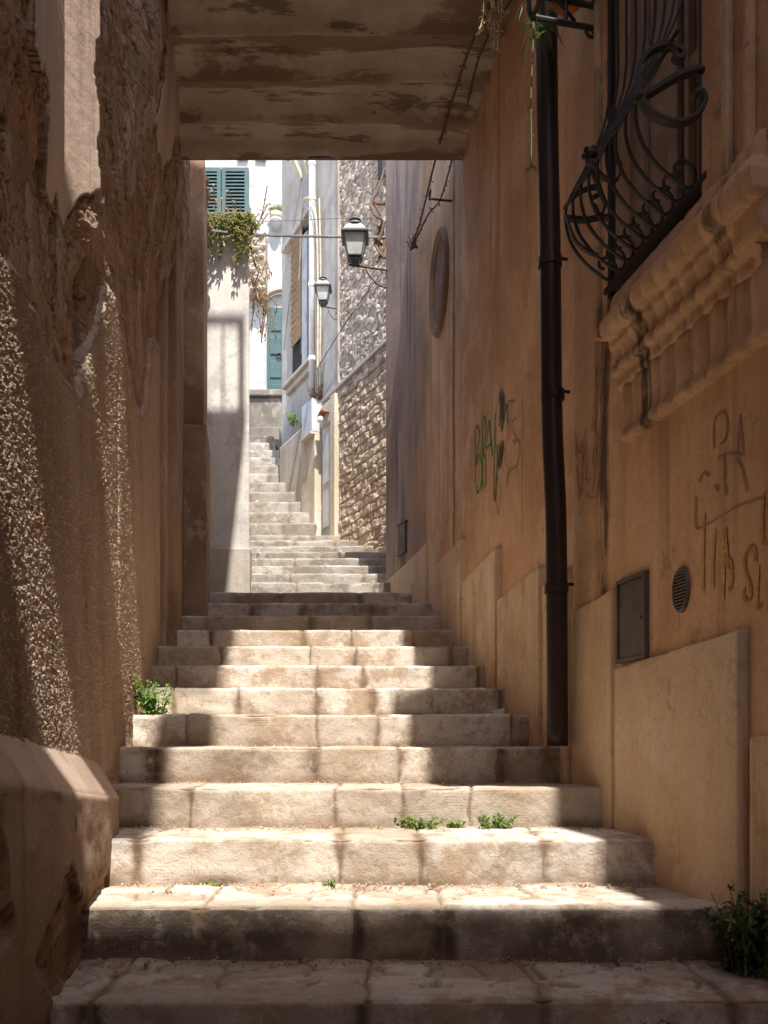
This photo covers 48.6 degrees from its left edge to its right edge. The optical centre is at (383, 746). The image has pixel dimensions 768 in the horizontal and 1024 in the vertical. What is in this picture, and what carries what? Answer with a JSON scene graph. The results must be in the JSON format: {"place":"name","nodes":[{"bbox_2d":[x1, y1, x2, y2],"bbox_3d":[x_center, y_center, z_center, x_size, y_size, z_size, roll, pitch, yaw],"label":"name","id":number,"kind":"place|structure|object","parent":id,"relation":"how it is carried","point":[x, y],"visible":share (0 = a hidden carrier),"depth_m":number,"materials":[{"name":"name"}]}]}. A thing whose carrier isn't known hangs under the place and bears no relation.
{"place":"outdoors","nodes":[
{"label":"outdoors","id":0,"kind":"place"},
{"bbox_2d":[491,708,504,713],"bbox_3d":[0.566,-0.180,4.245,0.074,0.032,0.042,0,0,7],"label":"paper scrap","id":1,"kind":"object","parent":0,"point":[499,711],"visible":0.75,"depth_m":4.23,"materials":[{"name":"white paper"}]},
{"label":"ground","id":2,"kind":"structure","parent":0,"visible":0},
{"bbox_2d":[0,0,211,1023],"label":"plaster house","id":3,"kind":"structure","parent":2,"relation":"on","point":[105,223],"depth_m":2.98,"materials":[{"name":"brown paint"}]},
{"bbox_2d":[210,216,385,221],"bbox_3d":[-0.777,-4.602,7.389,1.690,0.306,0.068,0,0,-18],"label":"overhead wire","id":4,"kind":"object","parent":3,"relation":"attached to","point":[303,219],"visible":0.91,"depth_m":7.42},
{"bbox_2d":[168,0,512,160],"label":"covered passage","id":5,"kind":"object","parent":3,"relation":"attached to","point":[287,80],"visible":0.82,"depth_m":5.03,"materials":[{"name":"paint"}]},
{"bbox_2d":[474,0,504,54],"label":"dry stalks","id":6,"kind":"object","parent":5,"relation":"hanging from","point":[492,14],"visible":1,"depth_m":4.37,"materials":[{"name":"plant"}]},
{"bbox_2d":[207,228,251,592],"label":"plastered wall","id":7,"kind":"structure","parent":2,"relation":"on","point":[228,381],"depth_m":7.36,"materials":[{"name":"white paint"}]},
{"bbox_2d":[207,209,260,270],"bbox_3d":[-1.379,-4.331,7.363,0.670,0.560,0.338,0,0,0],"label":"hanging succulent","id":8,"kind":"object","parent":7,"relation":"hanging from","point":[247,221],"visible":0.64,"depth_m":7.26,"materials":[{"name":"green plant"}]},
{"bbox_2d":[209,183,271,245],"bbox_3d":[-1.326,-4.734,7.616,0.644,0.514,0.311,0,0,0],"label":"dry shrub","id":9,"kind":"object","parent":7,"relation":"on","point":[261,218],"visible":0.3,"depth_m":7.59,"materials":[{"name":"brown plant"}]},
{"bbox_2d":[249,249,277,350],"bbox_3d":[-1.134,-4.036,7.793,0.291,0.634,0.847,0,0,0],"label":"dry creeper","id":10,"kind":"object","parent":7,"relation":"attached to","point":[260,298],"visible":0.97,"depth_m":7.82,"materials":[{"name":"brown plant"}]},
{"bbox_2d":[280,160,341,535],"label":"grey house","id":11,"kind":"structure","parent":2,"relation":"on","point":[309,471],"depth_m":11.06,"materials":[{"name":"paint"}]},
{"bbox_2d":[285,412,301,426],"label":"fern tuft","id":12,"kind":"object","parent":11,"relation":"on","point":[292,421],"visible":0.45,"depth_m":11.32,"materials":[{"name":"green plant"}]},
{"bbox_2d":[290,224,308,373],"bbox_3d":[-1.116,-5.978,11.413,0.092,1.872,0.749,0,0,-27],"label":"window","id":13,"kind":"structure","parent":11,"relation":"in","point":[296,297],"depth_m":11.49,"materials":[{"name":"wood"}]},
{"bbox_2d":[284,207,316,386],"bbox_3d":[-1.189,-5.760,11.390,0.135,2.320,1.274,0,0,-26],"label":"cable","id":14,"kind":"object","parent":11,"relation":"attached to","point":[315,282],"visible":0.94,"depth_m":10.84,"materials":[{"name":"beige plastic"}]},
{"bbox_2d":[289,197,318,393],"bbox_3d":[-1.133,-5.757,11.267,0.160,2.514,1.109,0,0,-26],"label":"cable","id":15,"kind":"object","parent":11,"relation":"attached to","point":[309,198],"visible":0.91,"depth_m":10.80,"materials":[{"name":"white plastic"}]},
{"bbox_2d":[300,398,321,442],"bbox_3d":[-0.941,-4.195,10.954,0.170,0.450,0.378,0,0,-27],"label":"meter box","id":16,"kind":"object","parent":11,"relation":"attached to","point":[311,409],"visible":0.85,"depth_m":10.81,"materials":[{"name":"grey metal"}]},
{"bbox_2d":[306,382,322,400],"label":"dry tuft","id":17,"kind":"object","parent":16,"relation":"on","point":[318,396],"visible":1,"depth_m":10.80,"materials":[{"name":"brown plant"}]},
{"bbox_2d":[308,160,315,399],"bbox_3d":[-0.921,-6.815,10.892,0.097,4.770,0.097,0,0,0],"label":"white pipe","id":18,"kind":"object","parent":11,"relation":"attached to","point":[311,282],"visible":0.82,"depth_m":10.86,"materials":[{"name":"white plastic"}]},
{"bbox_2d":[319,198,320,391],"bbox_3d":[-0.812,-5.725,10.765,0.030,2.450,0.053,0,0,-28],"label":"cable","id":19,"kind":"object","parent":11,"relation":"attached to","point":[320,307],"visible":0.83,"depth_m":10.76,"materials":[{"name":"beige plastic"}]},
{"bbox_2d":[317,410,328,423],"bbox_3d":[-0.763,-4.097,10.559,0.145,0.164,0.235,0,0,-27],"label":"door lamp","id":20,"kind":"object","parent":11,"relation":"attached to","point":[320,418],"visible":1,"depth_m":10.53,"materials":[{"name":"white glass"}]},
{"bbox_2d":[323,423,329,535],"bbox_3d":[-0.691,-3.210,10.605,0.055,1.620,0.336,0,0,-27],"label":"door","id":21,"kind":"structure","parent":11,"relation":"in","point":[326,430],"depth_m":10.59,"materials":[{"name":"grey metal"}]},
{"bbox_2d":[321,160,385,551],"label":"stone house","id":22,"kind":"structure","parent":2,"relation":"on","point":[361,354],"depth_m":9.74,"materials":[{"name":"grey stone"}]},
{"bbox_2d":[314,276,336,319],"bbox_3d":[-0.698,-5.457,10.300,0.289,0.516,0.207,0,0,0],"label":"street lantern","id":23,"kind":"object","parent":22,"relation":"attached to","point":[323,288],"visible":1,"depth_m":10.24,"materials":[{"name":"white glass"}]},
{"bbox_2d":[316,272,381,369],"bbox_3d":[-0.439,-4.960,10.002,0.016,0.329,1.846,0,0,-27],"label":"cable","id":24,"kind":"object","parent":22,"relation":"attached to","point":[347,320],"visible":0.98,"depth_m":9.99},
{"bbox_2d":[386,0,767,963],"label":"ochre house","id":25,"kind":"structure","parent":2,"relation":"on","point":[664,356],"depth_m":3.31,"materials":[{"name":"paint"}]},
{"bbox_2d":[211,229,385,238],"bbox_3d":[-0.786,-4.447,7.414,1.694,0.262,0.134,0,0,-18],"label":"overhead cable","id":26,"kind":"object","parent":25,"relation":"attached to","point":[301,236],"visible":0.67,"depth_m":7.45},
{"bbox_2d":[341,216,386,287],"bbox_3d":[-0.154,-4.387,7.500,0.444,0.600,0.240,0,0,0],"label":"street lantern","id":27,"kind":"object","parent":25,"relation":"attached to","point":[355,236],"visible":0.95,"depth_m":7.44,"materials":[{"name":"white glass"}]},
{"bbox_2d":[370,167,385,262],"bbox_3d":[-0.051,-4.781,7.628,0.141,0.885,0.105,0,0,0],"label":"dry vine","id":28,"kind":"object","parent":25,"relation":"attached to","point":[377,242],"visible":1,"depth_m":7.62,"materials":[{"name":"brown plant"}]},
{"bbox_2d":[396,520,407,556],"bbox_3d":[0.157,-1.780,7.255,0.032,0.270,0.185,0,0,-23],"label":"meter plate","id":29,"kind":"object","parent":25,"relation":"attached to","point":[402,537],"visible":1,"depth_m":7.22,"materials":[{"name":"grey metal"}]},
{"bbox_2d":[429,226,448,337],"bbox_3d":[0.415,-3.505,6.418,0.045,0.775,0.592,0,0,-8],"label":"oval window","id":30,"kind":"structure","parent":25,"relation":"in","point":[439,268],"depth_m":6.44,"materials":[{"name":"paint"}]},
{"bbox_2d":[429,188,451,201],"bbox_3d":[0.410,-3.908,6.016,0.187,0.075,0.074,0,0,0],"label":"wall hook","id":31,"kind":"object","parent":25,"relation":"attached to","point":[438,199],"depth_m":6.02,"materials":[{"name":"metal"}]},
{"bbox_2d":[409,0,496,244],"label":"barbed cable","id":32,"kind":"object","parent":25,"relation":"attached to","point":[451,102],"visible":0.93,"depth_m":5.22,"materials":[{"name":"metal"}]},
{"bbox_2d":[405,234,417,250],"bbox_3d":[0.225,-4.102,6.910,0.102,0.127,0.037,0,0,0],"label":"wire knot","id":33,"kind":"object","parent":32,"relation":"attached to","point":[411,244],"visible":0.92,"depth_m":6.90,"materials":[{"name":"metal"}]},
{"bbox_2d":[410,0,511,249],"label":"barbed cable","id":34,"kind":"object","parent":25,"relation":"attached to","point":[472,81],"visible":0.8,"depth_m":5.24,"materials":[{"name":"metal"}]},
{"bbox_2d":[475,404,507,501],"bbox_3d":[0.627,-1.724,5.028,0.001,0.605,0.722,0,0,-8],"label":"green graffiti","id":35,"kind":"object","parent":25,"relation":"attached to","point":[489,445],"visible":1,"depth_m":5.13,"materials":[{"name":"green paint"}]},
{"bbox_2d":[496,390,503,469],"bbox_3d":[0.656,-1.796,4.806,0.001,0.450,0.145,0,0,-8],"label":"paint smudge","id":36,"kind":"object","parent":25,"relation":"attached to","point":[501,402],"visible":1,"depth_m":4.80,"materials":[{"name":"paint"}]},
{"bbox_2d":[495,398,518,514],"bbox_3d":[0.675,-1.702,4.681,0.002,0.757,0.462,0,0,-8],"label":"black graffiti","id":37,"kind":"object","parent":25,"relation":"attached to","point":[503,444],"visible":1,"depth_m":4.67,"materials":[{"name":"paint"}]},
{"bbox_2d":[536,0,573,745],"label":"drainpipe","id":38,"kind":"object","parent":25,"relation":"attached to","point":[553,392],"visible":1,"depth_m":3.59,"materials":[{"name":"black metal"}]},
{"bbox_2d":[527,0,594,38],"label":"flower basket","id":39,"kind":"object","parent":25,"relation":"attached to","point":[564,21],"visible":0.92,"depth_m":3.38,"materials":[{"name":"metal"}]},
{"bbox_2d":[515,2,563,175],"bbox_3d":[0.633,-2.694,3.442,0.225,0.682,0.177,0,0,-9],"label":"trailing plant","id":40,"kind":"object","parent":39,"relation":"hanging from","point":[539,35],"visible":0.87,"depth_m":3.48,"materials":[{"name":"green plant"}]},
{"bbox_2d":[549,2,580,15],"bbox_3d":[0.738,-3.070,3.423,0.190,0.170,0.190,0,0,0],"label":"flower pot","id":41,"kind":"object","parent":39,"relation":"in","point":[556,8],"visible":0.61,"depth_m":3.44,"materials":[{"name":"ceramic"}]},
{"bbox_2d":[575,416,597,498],"bbox_3d":[0.849,-1.195,3.564,0.001,0.344,0.230,0,0,-11],"label":"marker graffiti","id":42,"kind":"object","parent":25,"relation":"attached to","point":[586,466],"visible":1,"depth_m":3.57,"materials":[{"name":"black paint"}]},
{"bbox_2d":[616,570,648,663],"bbox_3d":[0.926,-0.477,3.164,0.032,0.315,0.220,0,0,-11],"label":"utility cover","id":43,"kind":"object","parent":25,"relation":"on","point":[632,617],"visible":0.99,"depth_m":3.15,"materials":[{"name":"metal"}]},
{"bbox_2d":[619,576,642,658],"bbox_3d":[0.931,-0.477,3.165,0.022,0.285,0.196,0,0,-11],"label":"door","id":44,"kind":"structure","parent":43,"relation":"in","point":[631,592],"depth_m":3.16,"materials":[{"name":"grey metal"}]},
{"bbox_2d":[563,0,707,298],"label":"window grille","id":45,"kind":"object","parent":25,"relation":"attached to","point":[592,155],"depth_m":2.94,"materials":[{"name":"metal"}]},
{"bbox_2d":[630,0,701,277],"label":"window","id":46,"kind":"structure","parent":25,"relation":"in","point":[666,145],"depth_m":3.12,"materials":[{"name":"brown wood"}]},
{"bbox_2d":[672,567,689,612],"bbox_3d":[0.993,-0.524,2.838,0.019,0.153,0.095,0,0,-11],"label":"wall vent","id":47,"kind":"object","parent":25,"relation":"attached to","point":[680,589],"depth_m":2.83,"materials":[{"name":"grey metal"}]},
{"bbox_2d":[694,411,761,529],"bbox_3d":[1.043,-0.867,2.590,0.001,0.336,0.350,0,0,-11],"label":"pencil graffiti","id":48,"kind":"object","parent":25,"relation":"attached to","point":[739,464],"visible":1,"depth_m":2.59,"materials":[{"name":"grey paint"}]},
{"bbox_2d":[702,491,767,610],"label":"yellow graffiti","id":49,"kind":"object","parent":25,"relation":"attached to","point":[726,560],"visible":1,"depth_m":2.51,"materials":[{"name":"yellow paint"}]},
{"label":"stone step","id":50,"kind":"structure","parent":0,"visible":0},
{"bbox_2d":[50,958,767,1023],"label":"stone step","id":51,"kind":"object","parent":50,"relation":"on","point":[395,991],"visible":0.87,"depth_m":2.21,"materials":[{"name":"stone"}]},
{"bbox_2d":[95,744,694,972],"bbox_3d":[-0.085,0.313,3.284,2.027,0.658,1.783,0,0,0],"label":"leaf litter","id":52,"kind":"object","parent":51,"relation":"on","point":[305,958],"visible":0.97,"depth_m":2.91,"materials":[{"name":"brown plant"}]},
{"bbox_2d":[82,882,724,965],"bbox_3d":[0.031,0.630,2.781,2.283,0.320,0.465,0,0,0],"label":"stone step","id":53,"kind":"object","parent":51,"relation":"on","point":[370,924],"visible":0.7,"depth_m":2.56,"materials":[{"name":"stone"}]},
{"bbox_2d":[205,879,221,886],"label":"weed","id":54,"kind":"object","parent":53,"relation":"on","point":[212,883],"visible":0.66,"depth_m":2.93,"materials":[{"name":"green plant"}]},
{"bbox_2d":[320,878,337,886],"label":"weed","id":55,"kind":"object","parent":53,"relation":"on","point":[330,883],"visible":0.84,"depth_m":2.92,"materials":[{"name":"green plant"}]},
{"bbox_2d":[105,826,654,887],"bbox_3d":[-0.042,0.472,3.187,2.268,0.316,0.465,0,0,0],"label":"stone step","id":56,"kind":"object","parent":53,"relation":"on","point":[469,855],"visible":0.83,"depth_m":2.97,"materials":[{"name":"stone"}]},
{"bbox_2d":[112,782,602,829],"bbox_3d":[-0.115,0.312,3.595,2.253,0.315,0.462,0,0,0],"label":"stone step","id":57,"kind":"object","parent":56,"relation":"on","point":[165,806],"visible":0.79,"depth_m":3.37,"materials":[{"name":"stone"}]},
{"bbox_2d":[119,746,559,784],"bbox_3d":[-0.186,0.152,3.999,2.241,0.316,0.465,0,0,0],"label":"stone step","id":58,"kind":"object","parent":57,"relation":"on","point":[461,765],"visible":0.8,"depth_m":3.78,"materials":[{"name":"stone"}]},
{"bbox_2d":[132,713,528,747],"bbox_3d":[-0.249,-0.009,4.404,2.247,0.318,0.467,0,0,0],"label":"stone step","id":59,"kind":"object","parent":58,"relation":"on","point":[393,730],"visible":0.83,"depth_m":4.18,"materials":[{"name":"stone"}]},
{"bbox_2d":[132,673,174,714],"bbox_3d":[-1.165,-0.247,4.262,0.226,0.239,0.191,0,0,0],"label":"leafy plant","id":60,"kind":"object","parent":59,"relation":"on","point":[147,702],"visible":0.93,"depth_m":4.24,"materials":[{"name":"green plant"}]},
{"bbox_2d":[142,687,504,715],"bbox_3d":[-0.311,-0.168,4.813,2.253,0.315,0.462,0,0,0],"label":"stone step","id":61,"kind":"object","parent":59,"relation":"on","point":[329,701],"visible":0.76,"depth_m":4.59,"materials":[{"name":"stone"}]},
{"bbox_2d":[151,665,484,688],"bbox_3d":[-0.374,-0.327,5.220,2.259,0.315,0.459,0,0,0],"label":"stone step","id":62,"kind":"object","parent":61,"relation":"on","point":[306,676],"visible":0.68,"depth_m":5.00,"materials":[{"name":"stone"}]},
{"bbox_2d":[158,646,468,666],"bbox_3d":[-0.436,-0.488,5.623,2.266,0.315,0.466,0,0,0],"label":"stone step","id":63,"kind":"object","parent":62,"relation":"on","point":[175,656],"visible":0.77,"depth_m":5.40,"materials":[{"name":"stone"}]},
{"bbox_2d":[177,630,453,647],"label":"stone step","id":64,"kind":"object","parent":63,"relation":"on","point":[352,638],"visible":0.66,"depth_m":5.81,"materials":[{"name":"stone"}]},
{"bbox_2d":[182,615,440,630],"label":"stone step","id":65,"kind":"object","parent":64,"relation":"on","point":[295,622],"visible":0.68,"depth_m":6.22,"materials":[{"name":"stone"}]},
{"bbox_2d":[208,603,430,616],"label":"stone step","id":66,"kind":"object","parent":65,"relation":"on","point":[310,609],"visible":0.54,"depth_m":6.62,"materials":[{"name":"stone"}]},
{"bbox_2d":[210,592,411,604],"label":"stone step","id":67,"kind":"object","parent":66,"relation":"on","point":[368,598],"visible":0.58,"depth_m":7.02,"materials":[{"name":"stone"}]},
{"bbox_2d":[251,582,390,593],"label":"stone step","id":68,"kind":"object","parent":67,"relation":"on","point":[272,587],"visible":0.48,"depth_m":7.43,"materials":[{"name":"grey stone"}]},
{"bbox_2d":[252,573,385,583],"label":"stone step","id":69,"kind":"object","parent":68,"relation":"on","point":[323,578],"visible":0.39,"depth_m":7.84,"materials":[{"name":"grey stone"}]},
{"bbox_2d":[252,565,385,574],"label":"stone step","id":70,"kind":"object","parent":69,"relation":"on","point":[328,569],"visible":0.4,"depth_m":8.24,"materials":[{"name":"grey stone"}]},
{"bbox_2d":[252,558,385,565],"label":"stone step","id":71,"kind":"object","parent":70,"relation":"on","point":[320,562],"visible":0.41,"depth_m":8.65,"materials":[{"name":"grey stone"}]},
{"bbox_2d":[252,552,385,558],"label":"stone step","id":72,"kind":"object","parent":71,"relation":"on","point":[312,555],"visible":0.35,"depth_m":9.06,"materials":[{"name":"grey stone"}]},
{"bbox_2d":[249,546,373,552],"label":"stone step","id":73,"kind":"object","parent":72,"relation":"on","point":[321,549],"visible":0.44,"depth_m":9.47,"materials":[{"name":"grey stone"}]},
{"bbox_2d":[249,540,357,546],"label":"stone step","id":74,"kind":"object","parent":73,"relation":"on","point":[279,543],"visible":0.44,"depth_m":9.87,"materials":[{"name":"grey stone"}]},
{"bbox_2d":[249,535,340,540],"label":"stone step","id":75,"kind":"object","parent":74,"relation":"on","point":[286,538],"visible":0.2,"depth_m":10.28,"materials":[{"name":"grey stone"}]},
{"bbox_2d":[249,523,316,535],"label":"stone step","id":76,"kind":"object","parent":75,"relation":"on","point":[299,529],"visible":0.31,"depth_m":10.60,"materials":[{"name":"grey stone"}]},
{"bbox_2d":[249,512,309,523],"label":"stone step","id":77,"kind":"object","parent":76,"relation":"on","point":[280,518],"visible":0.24,"depth_m":10.93,"materials":[{"name":"grey stone"}]},
{"bbox_2d":[249,502,300,512],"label":"stone step","id":78,"kind":"object","parent":77,"relation":"on","point":[267,507],"visible":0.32,"depth_m":11.26,"materials":[{"name":"grey stone"}]},
{"bbox_2d":[249,492,294,501],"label":"stone step","id":79,"kind":"object","parent":78,"relation":"on","point":[271,496],"visible":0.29,"depth_m":11.59,"materials":[{"name":"grey stone"}]},
{"bbox_2d":[249,483,284,491],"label":"stone step","id":80,"kind":"object","parent":79,"relation":"on","point":[266,487],"visible":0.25,"depth_m":11.92,"materials":[{"name":"grey stone"}]},
{"bbox_2d":[249,474,279,482],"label":"stone step","id":81,"kind":"object","parent":80,"relation":"on","point":[264,478],"visible":0.13,"depth_m":12.25,"materials":[{"name":"grey stone"}]},
{"bbox_2d":[249,466,279,473],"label":"stone step","id":82,"kind":"object","parent":81,"relation":"on","point":[264,469],"visible":0.17,"depth_m":12.59,"materials":[{"name":"grey stone"}]},
{"bbox_2d":[249,457,279,465],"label":"stone step","id":83,"kind":"object","parent":82,"relation":"on","point":[264,461],"visible":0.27,"depth_m":12.91,"materials":[{"name":"grey stone"}]},
{"bbox_2d":[249,450,279,457],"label":"stone step","id":84,"kind":"object","parent":83,"relation":"on","point":[264,453],"visible":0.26,"depth_m":13.24,"materials":[{"name":"grey stone"}]},
{"bbox_2d":[249,443,277,449],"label":"stone step","id":85,"kind":"object","parent":84,"relation":"on","point":[262,446],"visible":0.1,"depth_m":13.57,"materials":[{"name":"grey stone"}]},
{"bbox_2d":[249,439,281,450],"bbox_3d":[-5.100,-4.535,15.500,7.800,1.070,3.000,0,0,0],"label":"landing","id":86,"kind":"object","parent":85,"relation":"on","point":[278,442],"depth_m":14.00,"materials":[{"name":"stone"}]},
{"bbox_2d":[249,389,281,435],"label":"retaining wall","id":87,"kind":"structure","parent":86,"relation":"on","point":[265,407],"depth_m":17.00,"materials":[{"name":"concrete"}]},
{"bbox_2d":[249,427,281,438],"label":"side steps","id":88,"kind":"structure","parent":86,"relation":"on","point":[265,432],"depth_m":15.40,"materials":[{"name":"stone"}]},
{"bbox_2d":[394,814,449,830],"bbox_3d":[0.145,0.306,3.337,0.182,0.087,0.202,0,0,-21],"label":"weed","id":89,"kind":"object","parent":56,"relation":"on","point":[412,821],"visible":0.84,"depth_m":3.31,"materials":[{"name":"green plant"}]},
{"bbox_2d":[447,820,471,827],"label":"weed","id":90,"kind":"object","parent":56,"relation":"on","point":[454,824],"visible":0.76,"depth_m":3.32,"materials":[{"name":"green plant"}]},
{"bbox_2d":[477,813,517,828],"bbox_3d":[0.434,0.301,3.326,0.176,0.096,0.175,0,0,0],"label":"weed","id":91,"kind":"object","parent":56,"relation":"on","point":[498,823],"visible":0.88,"depth_m":3.31,"materials":[{"name":"green plant"}]},
{"bbox_2d":[92,745,720,975],"bbox_3d":[-0.071,0.316,3.273,2.099,0.654,1.802,0,0,0],"label":"grit","id":92,"kind":"object","parent":51,"relation":"on","point":[412,960],"visible":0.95,"depth_m":2.91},
{"bbox_2d":[691,883,767,978],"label":"dark bush","id":93,"kind":"object","parent":51,"relation":"on","point":[749,960],"visible":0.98,"depth_m":2.37,"materials":[{"name":"green plant"}]},
{"bbox_2d":[640,1019,676,1023],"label":"weed","id":94,"kind":"object","parent":50,"relation":"on","point":[662,1020],"visible":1,"depth_m":2.13,"materials":[{"name":"green plant"}]},
{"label":"terrace","id":95,"kind":"structure","parent":0,"visible":0},
{"bbox_2d":[205,160,281,388],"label":"white house","id":96,"kind":"structure","parent":95,"relation":"on","point":[244,182],"depth_m":20.00,"materials":[{"name":"paint"}]},
{"bbox_2d":[205,167,248,224],"bbox_3d":[-3.718,-12.909,19.950,1.082,1.335,0.090,0,0,0],"label":"window","id":97,"kind":"structure","parent":96,"relation":"in","point":[235,179],"depth_m":19.91,"materials":[{"name":"teal paint"}]},
{"bbox_2d":[267,204,281,229],"bbox_3d":[-2.524,-12.348,19.840,0.442,0.535,0.365,0,0,0],"label":"wall planter","id":98,"kind":"object","parent":96,"relation":"attached to","point":[275,213],"visible":0.94,"depth_m":19.74,"materials":[{"name":"white ceramic"}]},
{"bbox_2d":[267,307,281,388],"bbox_3d":[-2.384,-8.653,19.929,0.715,3.306,0.122,0,0,0],"label":"door","id":99,"kind":"structure","parent":96,"relation":"in","point":[274,356],"depth_m":19.90,"materials":[{"name":"teal paint"}]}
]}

